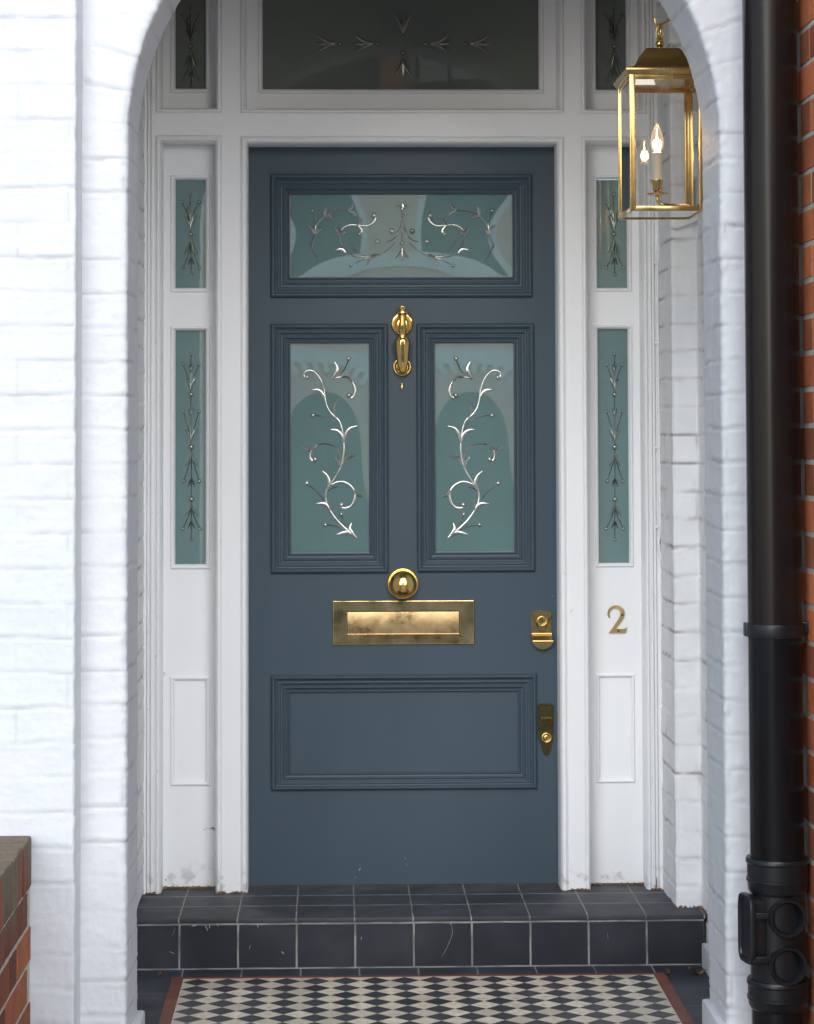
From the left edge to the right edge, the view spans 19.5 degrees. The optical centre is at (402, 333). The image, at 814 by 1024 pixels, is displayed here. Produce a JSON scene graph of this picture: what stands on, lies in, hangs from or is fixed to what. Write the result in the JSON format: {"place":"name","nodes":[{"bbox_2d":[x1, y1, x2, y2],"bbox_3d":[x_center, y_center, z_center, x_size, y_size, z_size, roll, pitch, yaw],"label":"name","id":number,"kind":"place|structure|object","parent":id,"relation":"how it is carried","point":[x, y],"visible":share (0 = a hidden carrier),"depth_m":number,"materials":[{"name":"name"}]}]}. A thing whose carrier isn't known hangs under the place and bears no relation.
{"place":"outdoors","nodes":[
{"label":"outdoors","id":0,"kind":"place"},
{"label":"ground","id":1,"kind":"structure","parent":0,"visible":0},
{"bbox_2d":[0,836,30,1023],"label":"garden wall","id":2,"kind":"structure","parent":1,"relation":"on","point":[15,885],"depth_m":4.99,"materials":[{"name":"red brick"}]},
{"bbox_2d":[137,90,144,906],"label":"porch side wall","id":3,"kind":"structure","parent":1,"relation":"on","point":[141,515],"depth_m":6.61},
{"bbox_2d":[0,0,751,1023],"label":"arched brick wall","id":4,"kind":"structure","parent":1,"relation":"on","point":[72,78],"depth_m":5.32,"materials":[{"name":"white brick"}]},
{"bbox_2d":[137,883,707,969],"bbox_3d":[0.048,1.721,6.601,1.566,0.300,0.520,0,-2,-2],"label":"tiled doorstep","id":5,"kind":"object","parent":1,"relation":"on","point":[400,925],"visible":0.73,"depth_m":6.36,"materials":[{"name":"tile"}]},
{"bbox_2d":[143,0,705,912],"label":"door frame","id":6,"kind":"object","parent":5,"relation":"on","point":[229,84],"visible":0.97,"depth_m":6.80,"materials":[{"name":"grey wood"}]},
{"bbox_2d":[170,0,209,92],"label":"side window","id":7,"kind":"structure","parent":6,"relation":"in","point":[190,21],"depth_m":6.87,"materials":[{"name":"grey"}]},
{"bbox_2d":[170,175,209,292],"bbox_3d":[-0.612,-0.287,6.839,0.115,0.340,0.027,0,-2,-2],"label":"side window","id":8,"kind":"structure","parent":6,"relation":"in","point":[189,194],"depth_m":6.85,"materials":[{"name":"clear glass"}]},
{"bbox_2d":[170,325,209,568],"bbox_3d":[-0.610,0.327,6.814,0.115,0.699,0.027,0,-2,-2],"label":"side window","id":9,"kind":"structure","parent":6,"relation":"in","point":[189,345],"depth_m":6.82,"materials":[{"name":"teal glass"}]},
{"bbox_2d":[249,147,557,884],"bbox_3d":[0.003,0.507,6.818,0.911,2.136,0.112,0,-2,-2],"label":"front door","id":10,"kind":"structure","parent":6,"relation":"attached to","point":[403,727],"depth_m":6.83,"materials":[{"name":"paint"}]},
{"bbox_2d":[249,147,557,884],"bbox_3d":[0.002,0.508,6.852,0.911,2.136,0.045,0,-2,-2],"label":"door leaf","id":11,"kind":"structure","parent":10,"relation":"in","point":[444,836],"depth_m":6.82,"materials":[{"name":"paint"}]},
{"bbox_2d":[592,0,629,93],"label":"side window","id":12,"kind":"structure","parent":6,"relation":"in","point":[610,18],"depth_m":6.90,"materials":[{"name":"grey"}]},
{"bbox_2d":[593,175,631,291],"bbox_3d":[0.606,-0.290,6.872,0.112,0.340,0.027,0,-2,-2],"label":"side window","id":13,"kind":"structure","parent":6,"relation":"in","point":[612,236],"depth_m":6.88,"materials":[{"name":"teal glass"}]},
{"bbox_2d":[594,325,633,566],"bbox_3d":[0.608,0.324,6.848,0.112,0.699,0.027,0,-2,-2],"label":"side window","id":14,"kind":"structure","parent":6,"relation":"in","point":[613,356],"depth_m":6.85,"materials":[{"name":"teal glass"}]},
{"bbox_2d":[607,605,626,632],"bbox_3d":[0.616,0.821,6.817,0.056,0.079,0.008,0,-2,-2],"label":"house number","id":15,"kind":"object","parent":6,"relation":"attached to","point":[619,620],"visible":1,"depth_m":6.82,"materials":[{"name":"gold metal"}]},
{"bbox_2d":[137,965,709,1023],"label":"porch floor","id":16,"kind":"structure","parent":1,"relation":"on","point":[691,988],"depth_m":6.28,"materials":[{"name":"tile"}]},
{"bbox_2d":[171,975,681,1023],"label":"mosaic floor","id":17,"kind":"structure","parent":16,"relation":"on","point":[598,999],"depth_m":5.96,"materials":[{"name":"multicoloured tile"}]},
{"bbox_2d":[158,973,694,1023],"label":"mosaic border","id":18,"kind":"object","parent":16,"relation":"on","point":[672,996],"visible":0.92,"depth_m":6.15,"materials":[{"name":"red tile"}]},
{"bbox_2d":[688,967,705,974],"bbox_3d":[0.775,1.681,6.260,0.035,0.017,0.041,-2,-3,38],"label":"fallen leaf","id":19,"kind":"object","parent":16,"relation":"on","point":[699,972],"visible":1,"depth_m":6.26,"materials":[{"name":"brown plant"}]},
{"bbox_2d":[656,0,709,975],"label":"porch side wall","id":20,"kind":"structure","parent":1,"relation":"on","point":[683,634],"depth_m":6.51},
{"bbox_2d":[654,17,669,27],"bbox_3d":[0.731,-0.796,5.935,0.208,0.062,0.006,0,-2,-2],"label":"lantern hook","id":21,"kind":"object","parent":20,"relation":"attached to","point":[663,23],"visible":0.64,"depth_m":5.93,"materials":[{"name":"gold metal"}]},
{"bbox_2d":[613,23,702,219],"bbox_3d":[0.643,-0.535,5.922,0.202,0.481,0.268,0,-2,-2],"label":"hanging lantern","id":22,"kind":"object","parent":21,"relation":"hanging from","point":[659,69],"visible":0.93,"depth_m":5.91,"materials":[{"name":"gold metal"}]},
{"bbox_2d":[653,217,697,559],"bbox_3d":[0.745,0.164,6.620,0.072,0.960,0.288,1,-2,-17],"label":"electric cable","id":23,"kind":"object","parent":20,"relation":"attached to","point":[656,262],"visible":1,"depth_m":6.75,"materials":[{"name":"white plastic"}]},
{"bbox_2d":[796,0,813,1023],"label":"red brick wall","id":24,"kind":"structure","parent":1,"relation":"on","point":[805,59],"depth_m":5.28,"materials":[{"name":"red brick"}]},
{"bbox_2d":[738,0,809,1023],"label":"drainpipe","id":25,"kind":"object","parent":24,"relation":"attached to","point":[772,917],"visible":1,"depth_m":5.25,"materials":[{"name":"black metal"}]}
]}

